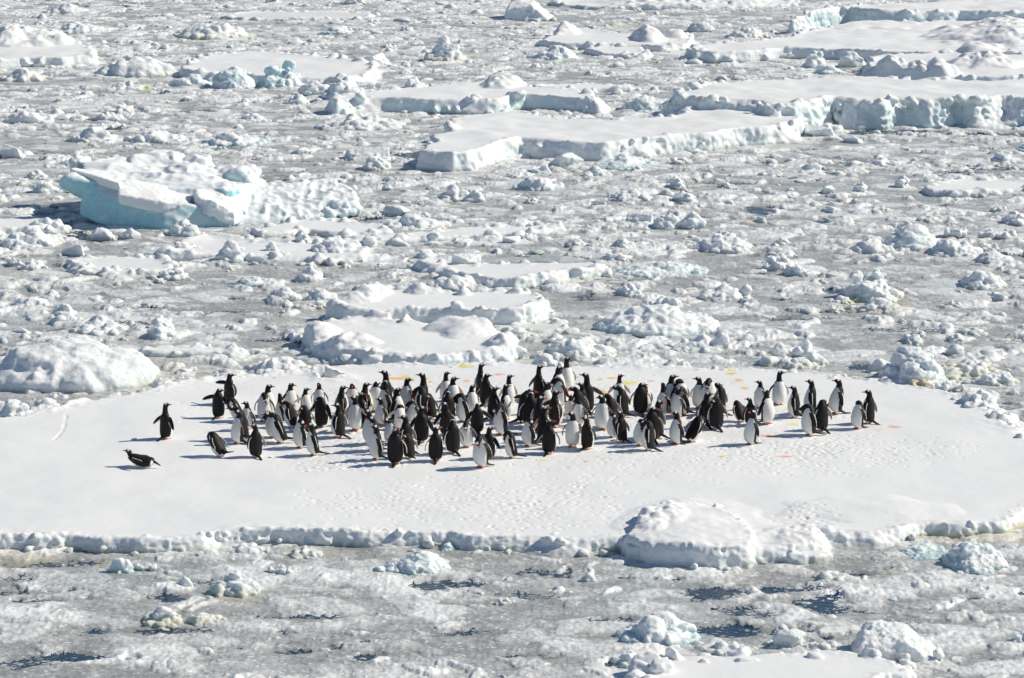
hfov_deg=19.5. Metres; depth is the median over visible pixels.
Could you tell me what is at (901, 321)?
brash ice
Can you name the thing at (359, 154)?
brash ice
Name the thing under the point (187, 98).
brash ice
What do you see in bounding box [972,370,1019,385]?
ice chunk
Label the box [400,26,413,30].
brash ice
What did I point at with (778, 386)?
penguin
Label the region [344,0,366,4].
brash ice
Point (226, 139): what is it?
ice chunk
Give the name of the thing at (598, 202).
brash ice
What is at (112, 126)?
brash ice
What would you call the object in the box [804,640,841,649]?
ice chunk
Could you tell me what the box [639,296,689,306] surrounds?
ice chunk
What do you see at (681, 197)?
brash ice
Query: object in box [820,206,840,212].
brash ice
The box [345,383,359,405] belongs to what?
penguin
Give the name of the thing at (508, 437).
penguin
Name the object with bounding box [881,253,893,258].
brash ice
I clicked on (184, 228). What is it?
ice chunk
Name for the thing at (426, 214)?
brash ice
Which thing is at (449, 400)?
penguin
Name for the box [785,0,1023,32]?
ice floe
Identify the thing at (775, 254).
brash ice
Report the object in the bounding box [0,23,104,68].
ice floe
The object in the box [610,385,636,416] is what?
penguin
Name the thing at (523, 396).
penguin
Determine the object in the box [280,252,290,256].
ice chunk
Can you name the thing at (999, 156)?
brash ice
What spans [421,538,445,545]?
ice chunk
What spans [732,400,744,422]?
penguin
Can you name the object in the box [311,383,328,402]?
penguin
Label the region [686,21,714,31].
ice chunk
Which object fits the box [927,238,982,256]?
ice chunk
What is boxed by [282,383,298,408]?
penguin
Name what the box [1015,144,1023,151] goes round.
brash ice
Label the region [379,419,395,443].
penguin
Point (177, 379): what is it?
ice chunk
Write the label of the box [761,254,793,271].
brash ice
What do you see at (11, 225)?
ice floe
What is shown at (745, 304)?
brash ice
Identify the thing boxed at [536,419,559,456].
penguin
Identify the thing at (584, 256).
brash ice
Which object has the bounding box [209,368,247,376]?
ice chunk
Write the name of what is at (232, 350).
ice floe
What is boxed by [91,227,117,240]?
ice chunk
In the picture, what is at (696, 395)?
penguin
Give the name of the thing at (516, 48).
brash ice
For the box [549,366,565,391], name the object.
penguin
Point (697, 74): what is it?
brash ice
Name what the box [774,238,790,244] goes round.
brash ice
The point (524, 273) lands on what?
ice floe
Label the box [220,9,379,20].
ice floe
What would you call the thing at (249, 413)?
penguin
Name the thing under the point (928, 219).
brash ice
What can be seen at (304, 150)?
brash ice
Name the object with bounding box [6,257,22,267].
brash ice
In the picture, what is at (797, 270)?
brash ice
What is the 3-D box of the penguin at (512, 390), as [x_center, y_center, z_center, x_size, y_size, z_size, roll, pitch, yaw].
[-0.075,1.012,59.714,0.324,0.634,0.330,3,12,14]
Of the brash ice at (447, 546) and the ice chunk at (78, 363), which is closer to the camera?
the brash ice at (447, 546)
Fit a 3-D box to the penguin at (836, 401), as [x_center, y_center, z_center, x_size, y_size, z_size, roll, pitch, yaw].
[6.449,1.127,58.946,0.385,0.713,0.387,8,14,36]
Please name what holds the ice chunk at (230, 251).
on the water
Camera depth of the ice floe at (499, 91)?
107.27 m
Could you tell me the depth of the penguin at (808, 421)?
56.99 m
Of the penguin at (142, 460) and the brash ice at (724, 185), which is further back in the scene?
the brash ice at (724, 185)
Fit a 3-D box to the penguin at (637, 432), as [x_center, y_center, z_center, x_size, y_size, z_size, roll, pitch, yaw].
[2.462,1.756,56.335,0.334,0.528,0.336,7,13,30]
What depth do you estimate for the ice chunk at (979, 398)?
59.66 m
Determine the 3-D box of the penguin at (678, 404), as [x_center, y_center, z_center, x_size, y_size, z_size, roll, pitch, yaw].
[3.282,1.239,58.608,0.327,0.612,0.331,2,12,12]
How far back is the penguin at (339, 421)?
56.88 m
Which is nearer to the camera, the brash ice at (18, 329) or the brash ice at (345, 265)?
the brash ice at (18, 329)
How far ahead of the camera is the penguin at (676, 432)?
56.35 m
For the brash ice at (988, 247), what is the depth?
78.67 m
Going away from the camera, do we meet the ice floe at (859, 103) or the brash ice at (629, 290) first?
the brash ice at (629, 290)
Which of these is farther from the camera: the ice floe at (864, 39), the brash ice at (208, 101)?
the ice floe at (864, 39)
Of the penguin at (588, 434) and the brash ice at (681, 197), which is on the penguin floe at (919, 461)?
the penguin at (588, 434)
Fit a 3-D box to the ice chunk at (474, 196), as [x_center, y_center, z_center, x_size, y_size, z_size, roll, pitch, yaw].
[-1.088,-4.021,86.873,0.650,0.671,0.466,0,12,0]
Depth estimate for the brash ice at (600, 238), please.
80.17 m
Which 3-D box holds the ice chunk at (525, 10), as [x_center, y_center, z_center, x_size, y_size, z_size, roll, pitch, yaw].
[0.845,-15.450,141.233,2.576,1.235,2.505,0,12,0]
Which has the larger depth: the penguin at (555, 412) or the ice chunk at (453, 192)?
the ice chunk at (453, 192)
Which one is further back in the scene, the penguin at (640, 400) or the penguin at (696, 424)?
the penguin at (640, 400)
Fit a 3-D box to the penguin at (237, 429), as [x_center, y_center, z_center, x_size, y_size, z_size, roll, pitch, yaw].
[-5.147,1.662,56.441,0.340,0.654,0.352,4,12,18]
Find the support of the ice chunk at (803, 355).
on the water
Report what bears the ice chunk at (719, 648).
on the water
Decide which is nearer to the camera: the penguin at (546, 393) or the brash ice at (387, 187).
the penguin at (546, 393)
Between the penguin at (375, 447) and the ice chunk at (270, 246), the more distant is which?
the ice chunk at (270, 246)
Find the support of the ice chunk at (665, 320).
on the water
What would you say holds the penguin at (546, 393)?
on the penguin floe at (919, 461)
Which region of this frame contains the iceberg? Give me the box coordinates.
[59,150,362,229]
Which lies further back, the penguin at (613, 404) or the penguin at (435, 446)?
the penguin at (613, 404)
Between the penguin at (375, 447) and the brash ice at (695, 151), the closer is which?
the penguin at (375, 447)
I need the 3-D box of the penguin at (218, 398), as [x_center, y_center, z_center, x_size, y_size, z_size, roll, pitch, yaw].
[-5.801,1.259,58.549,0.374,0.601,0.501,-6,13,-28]
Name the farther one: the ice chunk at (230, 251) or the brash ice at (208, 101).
the brash ice at (208, 101)
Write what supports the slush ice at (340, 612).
on the water
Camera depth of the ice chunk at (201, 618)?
45.90 m
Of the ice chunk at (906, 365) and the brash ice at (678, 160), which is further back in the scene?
the brash ice at (678, 160)
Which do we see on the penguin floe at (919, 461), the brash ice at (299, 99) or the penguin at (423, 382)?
the penguin at (423, 382)
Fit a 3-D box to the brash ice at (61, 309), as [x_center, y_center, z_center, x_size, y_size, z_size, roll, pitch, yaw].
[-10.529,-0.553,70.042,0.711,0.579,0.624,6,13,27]
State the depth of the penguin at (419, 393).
58.39 m
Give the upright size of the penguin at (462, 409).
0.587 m
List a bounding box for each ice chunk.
[0,68,46,81]
[0,228,64,249]
[0,335,159,393]
[0,399,32,416]
[2,111,53,123]
[10,297,52,306]
[19,259,50,270]
[29,217,71,233]
[34,398,59,406]
[42,3,88,13]
[47,21,114,33]
[48,312,76,323]
[57,244,84,256]
[65,127,118,142]
[69,314,129,335]
[90,111,126,120]
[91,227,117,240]
[94,56,177,77]
[107,80,153,90]
[109,557,135,573]
[121,228,140,238]
[123,131,188,143]
[135,563,157,570]
[141,606,182,628]
[168,219,205,236]
[170,74,211,86]
[170,376,197,381]
[173,20,255,39]
[174,243,203,248]
[178,576,193,586]
[183,612,226,627]
[201,132,269,146]
[207,570,263,597]
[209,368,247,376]
[212,66,255,88]
[215,240,245,263]
[225,542,271,554]
[239,113,271,122]
[244,356,310,370]
[258,60,304,88]
[265,242,278,250]
[267,287,301,300]
[268,564,296,574]
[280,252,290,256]
[289,546,322,559]
[298,80,329,95]
[304,288,337,300]
[306,237,356,252]
[314,113,405,130]
[321,75,364,99]
[321,356,343,364]
[371,214,451,230]
[372,204,411,215]
[373,563,399,572]
[385,550,450,574]
[404,77,426,87]
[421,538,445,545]
[423,35,466,60]
[426,275,476,290]
[437,184,468,201]
[463,190,485,202]
[504,0,556,21]
[511,176,564,190]
[526,45,584,59]
[530,165,551,173]
[530,336,616,361]
[564,238,585,246]
[581,573,596,581]
[583,105,589,112]
[593,304,719,337]
[597,156,658,170]
[603,188,652,201]
[612,651,638,668]
[613,261,708,277]
[614,611,700,646]
[621,94,664,110]
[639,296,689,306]
[649,214,679,229]
[663,358,689,364]
[664,333,729,353]
[676,211,705,228]
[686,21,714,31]
[692,233,752,253]
[697,284,753,301]
[701,641,757,655]
[717,566,742,573]
[725,27,767,37]
[759,341,828,369]
[763,628,808,648]
[801,162,821,170]
[802,50,825,68]
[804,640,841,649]
[812,570,860,581]
[821,123,849,133]
[837,51,865,66]
[837,269,903,302]
[850,619,944,664]
[851,238,894,253]
[855,297,899,311]
[867,157,906,166]
[868,358,888,371]
[878,346,948,384]
[883,221,939,250]
[893,541,949,559]
[893,658,916,668]
[905,379,932,387]
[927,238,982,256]
[935,380,964,390]
[941,360,1001,383]
[941,541,1008,574]
[943,227,966,237]
[945,344,964,355]
[955,269,1006,290]
[956,389,1005,411]
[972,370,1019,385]
[973,250,1014,263]
[978,228,1016,239]
[985,409,1020,428]
[1006,631,1023,642]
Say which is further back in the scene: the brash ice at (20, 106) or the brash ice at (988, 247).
the brash ice at (20, 106)
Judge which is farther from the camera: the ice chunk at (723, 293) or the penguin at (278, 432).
the ice chunk at (723, 293)
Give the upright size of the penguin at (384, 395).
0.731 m
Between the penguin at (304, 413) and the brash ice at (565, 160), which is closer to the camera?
the penguin at (304, 413)
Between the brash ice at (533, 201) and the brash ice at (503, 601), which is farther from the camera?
the brash ice at (533, 201)
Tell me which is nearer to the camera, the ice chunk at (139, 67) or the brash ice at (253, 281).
the brash ice at (253, 281)
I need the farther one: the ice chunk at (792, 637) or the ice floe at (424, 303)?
the ice floe at (424, 303)
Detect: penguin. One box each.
[123,449,160,467]
[153,403,173,440]
[202,388,226,419]
[207,431,233,457]
[215,373,236,398]
[225,397,254,417]
[226,406,249,439]
[231,410,246,444]
[241,401,255,429]
[247,424,265,459]
[254,392,274,421]
[255,384,275,415]
[261,412,292,443]
[262,416,272,438]
[274,393,284,421]
[277,400,297,427]
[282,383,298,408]
[293,388,311,409]
[293,418,306,448]
[296,405,314,431]
[304,423,328,455]
[310,397,331,428]
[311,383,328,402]
[329,385,348,418]
[331,403,351,438]
[344,396,366,431]
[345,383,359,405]
[358,393,368,423]
[361,382,372,410]
[362,410,384,442]
[365,416,386,449]
[369,381,380,412]
[369,425,387,460]
[375,398,387,425]
[377,380,391,413]
[379,370,394,400]
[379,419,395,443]
[382,428,407,467]
[386,404,406,428]
[388,387,404,419]
[398,415,419,453]
[400,378,413,411]
[402,433,417,458]
[405,400,418,422]
[410,406,433,445]
[411,386,436,417]
[414,373,428,400]
[425,393,438,418]
[425,426,446,464]
[434,402,456,434]
[435,371,450,398]
[438,391,457,418]
[442,376,463,409]
[442,419,464,455]
[453,393,470,422]
[459,420,475,447]
[465,403,492,433]
[466,384,479,411]
[473,434,494,468]
[474,363,486,395]
[475,373,492,406]
[484,386,499,419]
[484,426,499,458]
[493,402,517,435]
[498,374,517,405]
[500,384,512,418]
[502,431,526,458]
[508,389,538,423]
[518,392,536,422]
[521,418,540,447]
[529,365,545,398]
[530,396,546,431]
[534,406,550,441]
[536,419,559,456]
[540,382,551,414]
[543,390,562,427]
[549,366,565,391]
[550,377,568,405]
[561,357,575,390]
[562,412,581,447]
[564,394,574,420]
[567,386,589,420]
[572,400,587,424]
[576,382,594,414]
[578,416,595,450]
[579,373,602,414]
[591,395,612,430]
[602,393,621,418]
[606,413,616,437]
[608,374,630,398]
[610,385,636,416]
[614,411,631,442]
[630,382,651,416]
[633,419,643,446]
[639,420,663,451]
[643,407,663,444]
[644,386,652,411]
[655,400,669,438]
[657,382,671,414]
[665,374,678,410]
[669,411,689,444]
[670,379,689,397]
[671,387,687,417]
[674,386,695,414]
[682,415,705,442]
[690,377,702,408]
[696,392,713,429]
[700,378,716,399]
[706,396,727,431]
[714,382,732,415]
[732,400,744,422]
[743,397,757,424]
[744,410,759,445]
[754,380,764,407]
[758,390,774,424]
[769,371,788,405]
[787,386,801,417]
[799,404,826,436]
[804,379,815,408]
[815,399,831,433]
[829,379,850,414]
[851,400,866,429]
[863,389,879,424]
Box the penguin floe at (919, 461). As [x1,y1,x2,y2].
[0,361,1023,564]
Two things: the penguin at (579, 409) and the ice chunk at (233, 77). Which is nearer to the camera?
the penguin at (579, 409)
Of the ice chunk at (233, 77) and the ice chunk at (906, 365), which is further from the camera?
the ice chunk at (233, 77)
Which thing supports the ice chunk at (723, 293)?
on the water
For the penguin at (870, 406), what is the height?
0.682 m
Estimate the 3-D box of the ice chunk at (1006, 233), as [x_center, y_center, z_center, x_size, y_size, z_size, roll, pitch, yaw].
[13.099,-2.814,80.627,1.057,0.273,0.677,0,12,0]
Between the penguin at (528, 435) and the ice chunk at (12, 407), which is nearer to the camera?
the penguin at (528, 435)
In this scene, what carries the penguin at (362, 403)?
on the penguin floe at (919, 461)
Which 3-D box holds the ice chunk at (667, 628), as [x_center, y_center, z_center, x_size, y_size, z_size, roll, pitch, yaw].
[2.204,4.432,45.213,1.353,0.654,1.127,0,12,0]
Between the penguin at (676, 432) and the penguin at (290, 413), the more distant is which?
the penguin at (290, 413)
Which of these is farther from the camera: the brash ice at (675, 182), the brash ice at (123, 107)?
the brash ice at (123, 107)
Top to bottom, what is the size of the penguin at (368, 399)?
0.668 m
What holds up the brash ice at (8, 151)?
on the water
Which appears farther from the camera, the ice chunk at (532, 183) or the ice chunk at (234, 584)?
the ice chunk at (532, 183)
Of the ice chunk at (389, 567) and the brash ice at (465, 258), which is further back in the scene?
the brash ice at (465, 258)
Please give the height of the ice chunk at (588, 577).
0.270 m
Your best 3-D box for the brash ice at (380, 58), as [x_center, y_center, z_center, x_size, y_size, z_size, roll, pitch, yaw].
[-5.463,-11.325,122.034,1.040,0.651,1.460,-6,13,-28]
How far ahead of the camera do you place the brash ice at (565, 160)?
93.52 m
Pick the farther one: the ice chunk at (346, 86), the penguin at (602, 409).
the ice chunk at (346, 86)
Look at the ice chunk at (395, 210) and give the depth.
84.36 m
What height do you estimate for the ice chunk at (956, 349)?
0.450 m
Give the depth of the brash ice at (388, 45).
128.54 m
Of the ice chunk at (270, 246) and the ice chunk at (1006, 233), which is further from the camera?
the ice chunk at (1006, 233)
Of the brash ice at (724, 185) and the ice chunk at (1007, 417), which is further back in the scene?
the brash ice at (724, 185)
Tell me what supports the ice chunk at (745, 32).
on the water
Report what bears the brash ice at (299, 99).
on the water
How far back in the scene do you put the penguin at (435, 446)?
54.97 m
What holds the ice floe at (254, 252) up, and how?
on the water
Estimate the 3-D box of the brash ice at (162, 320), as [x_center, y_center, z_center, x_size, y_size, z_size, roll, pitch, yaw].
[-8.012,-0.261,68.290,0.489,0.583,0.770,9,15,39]
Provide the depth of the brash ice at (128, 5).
147.63 m
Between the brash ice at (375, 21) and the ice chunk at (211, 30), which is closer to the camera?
the ice chunk at (211, 30)
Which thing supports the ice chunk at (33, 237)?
on the water
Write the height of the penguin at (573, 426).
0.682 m
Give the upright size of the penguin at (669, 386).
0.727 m
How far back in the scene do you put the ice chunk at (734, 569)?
48.64 m
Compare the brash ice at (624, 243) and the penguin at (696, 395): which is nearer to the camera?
the penguin at (696, 395)
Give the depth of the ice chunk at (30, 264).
75.86 m
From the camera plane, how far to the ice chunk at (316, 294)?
71.78 m
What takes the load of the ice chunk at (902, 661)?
on the water
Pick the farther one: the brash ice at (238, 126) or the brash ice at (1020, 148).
the brash ice at (238, 126)
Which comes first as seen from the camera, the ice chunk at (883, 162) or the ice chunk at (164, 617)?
the ice chunk at (164, 617)
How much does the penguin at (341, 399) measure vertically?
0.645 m
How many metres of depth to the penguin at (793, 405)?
58.48 m
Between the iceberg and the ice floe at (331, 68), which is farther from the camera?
the ice floe at (331, 68)
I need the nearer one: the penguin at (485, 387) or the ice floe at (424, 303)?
the penguin at (485, 387)
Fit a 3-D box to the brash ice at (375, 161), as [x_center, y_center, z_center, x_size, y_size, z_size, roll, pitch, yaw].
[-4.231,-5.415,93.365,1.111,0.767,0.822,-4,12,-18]
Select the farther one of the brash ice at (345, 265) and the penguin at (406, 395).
the brash ice at (345, 265)
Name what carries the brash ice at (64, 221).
on the water
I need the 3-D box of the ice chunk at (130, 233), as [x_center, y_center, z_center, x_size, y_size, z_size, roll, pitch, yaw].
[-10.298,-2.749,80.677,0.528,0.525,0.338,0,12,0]
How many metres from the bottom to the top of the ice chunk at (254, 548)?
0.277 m
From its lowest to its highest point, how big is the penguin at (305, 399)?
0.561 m
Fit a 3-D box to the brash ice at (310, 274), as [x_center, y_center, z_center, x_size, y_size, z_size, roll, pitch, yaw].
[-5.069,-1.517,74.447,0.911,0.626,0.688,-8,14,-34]
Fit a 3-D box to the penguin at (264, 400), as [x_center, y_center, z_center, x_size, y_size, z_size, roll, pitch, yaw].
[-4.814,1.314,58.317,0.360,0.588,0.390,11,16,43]
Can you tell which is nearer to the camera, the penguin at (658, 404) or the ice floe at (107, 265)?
the penguin at (658, 404)
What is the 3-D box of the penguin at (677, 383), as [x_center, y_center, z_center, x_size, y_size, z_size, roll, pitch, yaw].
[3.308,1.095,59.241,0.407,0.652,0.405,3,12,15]
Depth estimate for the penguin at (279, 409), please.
58.06 m
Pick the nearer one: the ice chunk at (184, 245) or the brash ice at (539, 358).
the brash ice at (539, 358)
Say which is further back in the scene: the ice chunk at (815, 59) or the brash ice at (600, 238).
the ice chunk at (815, 59)
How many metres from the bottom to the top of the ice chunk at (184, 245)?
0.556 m
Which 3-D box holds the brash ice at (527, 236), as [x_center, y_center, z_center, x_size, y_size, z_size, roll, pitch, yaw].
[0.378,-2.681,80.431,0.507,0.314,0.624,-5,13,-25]
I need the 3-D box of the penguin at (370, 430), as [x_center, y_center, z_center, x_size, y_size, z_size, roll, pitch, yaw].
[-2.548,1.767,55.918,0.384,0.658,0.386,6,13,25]
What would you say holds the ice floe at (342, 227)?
on the water
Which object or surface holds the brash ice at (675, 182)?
on the water
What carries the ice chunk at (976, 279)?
on the water
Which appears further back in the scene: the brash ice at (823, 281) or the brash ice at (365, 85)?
the brash ice at (365, 85)
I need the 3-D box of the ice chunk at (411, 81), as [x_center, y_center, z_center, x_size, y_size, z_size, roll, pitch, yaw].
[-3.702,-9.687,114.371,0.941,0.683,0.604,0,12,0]
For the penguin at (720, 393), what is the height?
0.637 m
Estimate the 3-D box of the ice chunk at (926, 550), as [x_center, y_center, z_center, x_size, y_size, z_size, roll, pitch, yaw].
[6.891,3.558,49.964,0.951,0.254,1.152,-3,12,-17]
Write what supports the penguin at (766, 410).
on the penguin floe at (919, 461)
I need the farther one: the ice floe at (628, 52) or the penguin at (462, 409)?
the ice floe at (628, 52)
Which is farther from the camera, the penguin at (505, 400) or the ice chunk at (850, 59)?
the ice chunk at (850, 59)
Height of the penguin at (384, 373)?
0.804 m
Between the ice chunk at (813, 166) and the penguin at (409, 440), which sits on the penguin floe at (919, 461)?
the penguin at (409, 440)
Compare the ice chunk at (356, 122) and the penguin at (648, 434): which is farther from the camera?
the ice chunk at (356, 122)
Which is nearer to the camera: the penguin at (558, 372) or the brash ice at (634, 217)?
the penguin at (558, 372)
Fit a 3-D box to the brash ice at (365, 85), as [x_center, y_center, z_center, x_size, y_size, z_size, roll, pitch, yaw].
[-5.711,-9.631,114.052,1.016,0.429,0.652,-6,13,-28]
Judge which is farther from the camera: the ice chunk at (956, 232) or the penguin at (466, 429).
the ice chunk at (956, 232)
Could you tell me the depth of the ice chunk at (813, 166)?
92.56 m
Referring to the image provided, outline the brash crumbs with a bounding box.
[0,0,1023,656]
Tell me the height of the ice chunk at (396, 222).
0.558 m
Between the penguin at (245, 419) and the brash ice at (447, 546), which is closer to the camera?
the brash ice at (447, 546)
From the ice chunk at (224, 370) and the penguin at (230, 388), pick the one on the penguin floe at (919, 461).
the penguin at (230, 388)
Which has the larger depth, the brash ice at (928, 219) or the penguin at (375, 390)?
the brash ice at (928, 219)
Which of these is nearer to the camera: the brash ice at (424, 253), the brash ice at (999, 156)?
the brash ice at (424, 253)
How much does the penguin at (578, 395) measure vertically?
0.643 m
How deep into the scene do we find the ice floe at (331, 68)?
118.58 m
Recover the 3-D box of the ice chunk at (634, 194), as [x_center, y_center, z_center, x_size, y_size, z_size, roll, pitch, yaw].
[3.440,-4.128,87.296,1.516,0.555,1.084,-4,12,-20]
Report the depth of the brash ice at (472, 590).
47.41 m
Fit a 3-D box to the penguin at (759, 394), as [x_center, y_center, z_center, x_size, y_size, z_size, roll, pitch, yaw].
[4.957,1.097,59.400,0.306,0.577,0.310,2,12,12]
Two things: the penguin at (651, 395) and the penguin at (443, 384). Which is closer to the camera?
the penguin at (651, 395)
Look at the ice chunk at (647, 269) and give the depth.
75.30 m
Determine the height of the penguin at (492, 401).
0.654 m
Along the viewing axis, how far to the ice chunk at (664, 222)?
82.09 m
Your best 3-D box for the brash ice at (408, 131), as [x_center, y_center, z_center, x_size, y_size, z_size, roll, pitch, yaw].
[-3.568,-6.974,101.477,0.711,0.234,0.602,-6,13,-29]
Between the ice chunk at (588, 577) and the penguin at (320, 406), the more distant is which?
the penguin at (320, 406)
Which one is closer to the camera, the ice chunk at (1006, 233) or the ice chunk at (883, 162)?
the ice chunk at (1006, 233)
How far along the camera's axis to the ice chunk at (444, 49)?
123.38 m
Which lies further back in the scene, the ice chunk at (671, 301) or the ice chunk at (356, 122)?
the ice chunk at (356, 122)
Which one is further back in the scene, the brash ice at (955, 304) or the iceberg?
the iceberg
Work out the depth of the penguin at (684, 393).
58.62 m
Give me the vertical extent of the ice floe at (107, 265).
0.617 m
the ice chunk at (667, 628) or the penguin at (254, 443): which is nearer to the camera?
the ice chunk at (667, 628)
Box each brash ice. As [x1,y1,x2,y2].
[0,144,26,158]
[0,336,7,343]
[5,104,27,107]
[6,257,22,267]
[12,326,30,334]
[27,169,47,178]
[32,181,62,192]
[44,289,59,297]
[45,71,56,76]
[52,303,76,315]
[61,219,71,224]
[100,121,125,129]
[114,103,133,113]
[118,3,136,6]
[119,337,128,340]
[146,324,175,340]
[151,315,173,326]
[153,278,165,283]
[159,45,172,50]
[159,267,189,280]
[177,367,196,373]
[181,96,192,100]
[203,99,216,103]
[226,267,235,271]
[227,276,263,286]
[233,124,243,128]
[265,0,279,2]
[265,325,278,329]
[286,94,309,105]
[291,147,312,154]
[295,232,311,243]
[295,266,322,282]
[305,261,316,266]
[306,301,325,308]
[317,25,350,34]
[341,263,350,267]
[343,147,389,160]
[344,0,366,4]
[355,81,374,89]
[361,153,391,169]
[364,53,391,64]
[368,19,379,24]
[380,43,396,48]
[383,185,392,190]
[399,130,414,133]
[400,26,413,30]
[415,249,436,258]
[419,212,430,217]
[441,542,455,551]
[451,253,481,264]
[468,588,482,594]
[496,597,511,604]
[502,236,520,243]
[510,47,522,49]
[519,234,532,239]
[523,197,544,204]
[526,221,543,226]
[531,353,558,366]
[542,333,562,343]
[550,152,583,167]
[573,255,591,258]
[582,166,612,176]
[591,201,605,204]
[597,236,604,240]
[601,252,634,262]
[612,238,635,248]
[615,283,641,296]
[626,213,652,222]
[667,156,691,164]
[667,176,685,188]
[673,191,697,203]
[677,188,692,191]
[683,235,700,239]
[685,73,699,76]
[689,148,707,153]
[690,176,701,181]
[696,77,710,80]
[717,182,736,188]
[723,200,735,204]
[742,301,753,307]
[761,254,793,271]
[765,252,786,257]
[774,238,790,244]
[782,265,808,276]
[804,124,836,136]
[814,64,846,74]
[819,279,827,283]
[820,185,834,193]
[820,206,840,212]
[826,295,853,304]
[826,305,844,312]
[842,134,865,143]
[852,182,867,192]
[872,206,891,211]
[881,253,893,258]
[888,596,896,600]
[894,174,909,187]
[897,318,905,323]
[900,334,923,345]
[911,329,925,337]
[916,215,942,223]
[944,300,963,308]
[947,333,964,342]
[956,327,987,335]
[977,242,999,251]
[990,206,1007,211]
[991,152,1015,162]
[991,293,1007,300]
[996,266,1004,270]
[1001,211,1023,225]
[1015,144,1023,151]
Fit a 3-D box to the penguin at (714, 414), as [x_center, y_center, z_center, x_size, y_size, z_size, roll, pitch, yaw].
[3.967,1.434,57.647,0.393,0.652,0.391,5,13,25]
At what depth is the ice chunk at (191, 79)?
114.72 m
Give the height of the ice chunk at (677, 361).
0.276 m
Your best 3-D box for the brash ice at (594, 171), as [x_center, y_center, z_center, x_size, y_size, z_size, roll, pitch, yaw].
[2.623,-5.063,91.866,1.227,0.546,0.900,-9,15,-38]
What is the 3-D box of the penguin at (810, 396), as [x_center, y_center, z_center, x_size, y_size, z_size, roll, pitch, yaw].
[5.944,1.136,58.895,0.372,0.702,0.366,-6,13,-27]
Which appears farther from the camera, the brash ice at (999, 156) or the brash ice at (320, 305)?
the brash ice at (999, 156)
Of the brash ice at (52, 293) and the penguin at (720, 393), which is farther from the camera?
the brash ice at (52, 293)
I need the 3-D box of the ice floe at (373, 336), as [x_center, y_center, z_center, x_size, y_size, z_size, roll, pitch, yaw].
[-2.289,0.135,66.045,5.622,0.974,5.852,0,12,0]
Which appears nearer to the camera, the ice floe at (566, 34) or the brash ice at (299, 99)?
the brash ice at (299, 99)
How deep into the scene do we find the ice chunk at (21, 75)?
116.47 m
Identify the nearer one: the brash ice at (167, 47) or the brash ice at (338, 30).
the brash ice at (167, 47)
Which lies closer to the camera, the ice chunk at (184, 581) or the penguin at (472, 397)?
the ice chunk at (184, 581)
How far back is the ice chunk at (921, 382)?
62.23 m
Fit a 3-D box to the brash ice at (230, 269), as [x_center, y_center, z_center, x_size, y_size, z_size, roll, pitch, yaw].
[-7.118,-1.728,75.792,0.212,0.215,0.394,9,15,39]
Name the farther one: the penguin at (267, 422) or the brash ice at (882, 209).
the brash ice at (882, 209)
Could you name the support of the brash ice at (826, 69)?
on the water
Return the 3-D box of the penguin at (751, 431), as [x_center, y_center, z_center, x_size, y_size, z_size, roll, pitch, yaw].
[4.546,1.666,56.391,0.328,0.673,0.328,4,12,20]
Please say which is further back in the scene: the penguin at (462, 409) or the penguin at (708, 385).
the penguin at (708, 385)
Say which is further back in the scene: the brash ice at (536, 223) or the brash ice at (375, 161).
the brash ice at (375, 161)
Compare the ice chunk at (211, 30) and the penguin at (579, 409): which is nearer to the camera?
the penguin at (579, 409)
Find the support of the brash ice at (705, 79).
on the water
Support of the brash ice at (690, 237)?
on the water
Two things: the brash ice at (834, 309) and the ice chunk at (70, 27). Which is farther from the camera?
the ice chunk at (70, 27)
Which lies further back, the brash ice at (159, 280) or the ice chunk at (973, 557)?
the brash ice at (159, 280)
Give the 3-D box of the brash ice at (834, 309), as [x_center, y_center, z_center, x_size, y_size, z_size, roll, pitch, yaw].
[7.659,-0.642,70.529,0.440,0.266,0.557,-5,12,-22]
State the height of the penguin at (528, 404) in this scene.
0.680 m
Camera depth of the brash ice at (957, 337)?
67.01 m
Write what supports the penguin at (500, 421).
on the penguin floe at (919, 461)
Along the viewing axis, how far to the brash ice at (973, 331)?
67.79 m
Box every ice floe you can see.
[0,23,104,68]
[0,216,63,233]
[65,253,177,276]
[138,342,262,359]
[155,232,371,265]
[173,50,387,84]
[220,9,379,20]
[246,216,392,237]
[300,309,526,364]
[319,281,553,325]
[321,70,612,114]
[332,221,570,246]
[406,257,612,288]
[416,106,807,171]
[493,317,579,337]
[528,82,640,92]
[536,21,697,51]
[545,0,800,10]
[584,45,658,59]
[620,499,758,568]
[623,646,916,677]
[659,75,1023,130]
[679,15,1023,63]
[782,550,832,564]
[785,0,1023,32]
[860,41,1023,80]
[921,175,1023,197]
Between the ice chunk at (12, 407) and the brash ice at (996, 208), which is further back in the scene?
the brash ice at (996, 208)
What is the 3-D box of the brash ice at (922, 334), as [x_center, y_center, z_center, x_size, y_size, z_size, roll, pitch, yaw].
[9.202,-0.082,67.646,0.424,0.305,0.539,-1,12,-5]
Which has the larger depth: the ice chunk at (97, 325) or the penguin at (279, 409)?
the ice chunk at (97, 325)
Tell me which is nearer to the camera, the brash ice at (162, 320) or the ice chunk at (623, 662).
the ice chunk at (623, 662)
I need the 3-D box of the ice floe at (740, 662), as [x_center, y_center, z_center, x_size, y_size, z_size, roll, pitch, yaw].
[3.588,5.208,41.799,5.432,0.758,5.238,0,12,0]
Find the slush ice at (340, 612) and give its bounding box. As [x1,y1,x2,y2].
[0,0,1023,677]
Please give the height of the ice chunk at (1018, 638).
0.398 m
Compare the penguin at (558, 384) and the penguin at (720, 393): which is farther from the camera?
the penguin at (558, 384)
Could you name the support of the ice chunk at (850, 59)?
on the water
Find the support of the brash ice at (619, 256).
on the water
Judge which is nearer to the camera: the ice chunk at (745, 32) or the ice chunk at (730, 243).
the ice chunk at (730, 243)
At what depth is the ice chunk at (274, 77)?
114.45 m
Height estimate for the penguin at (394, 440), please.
0.680 m
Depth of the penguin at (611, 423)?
56.91 m

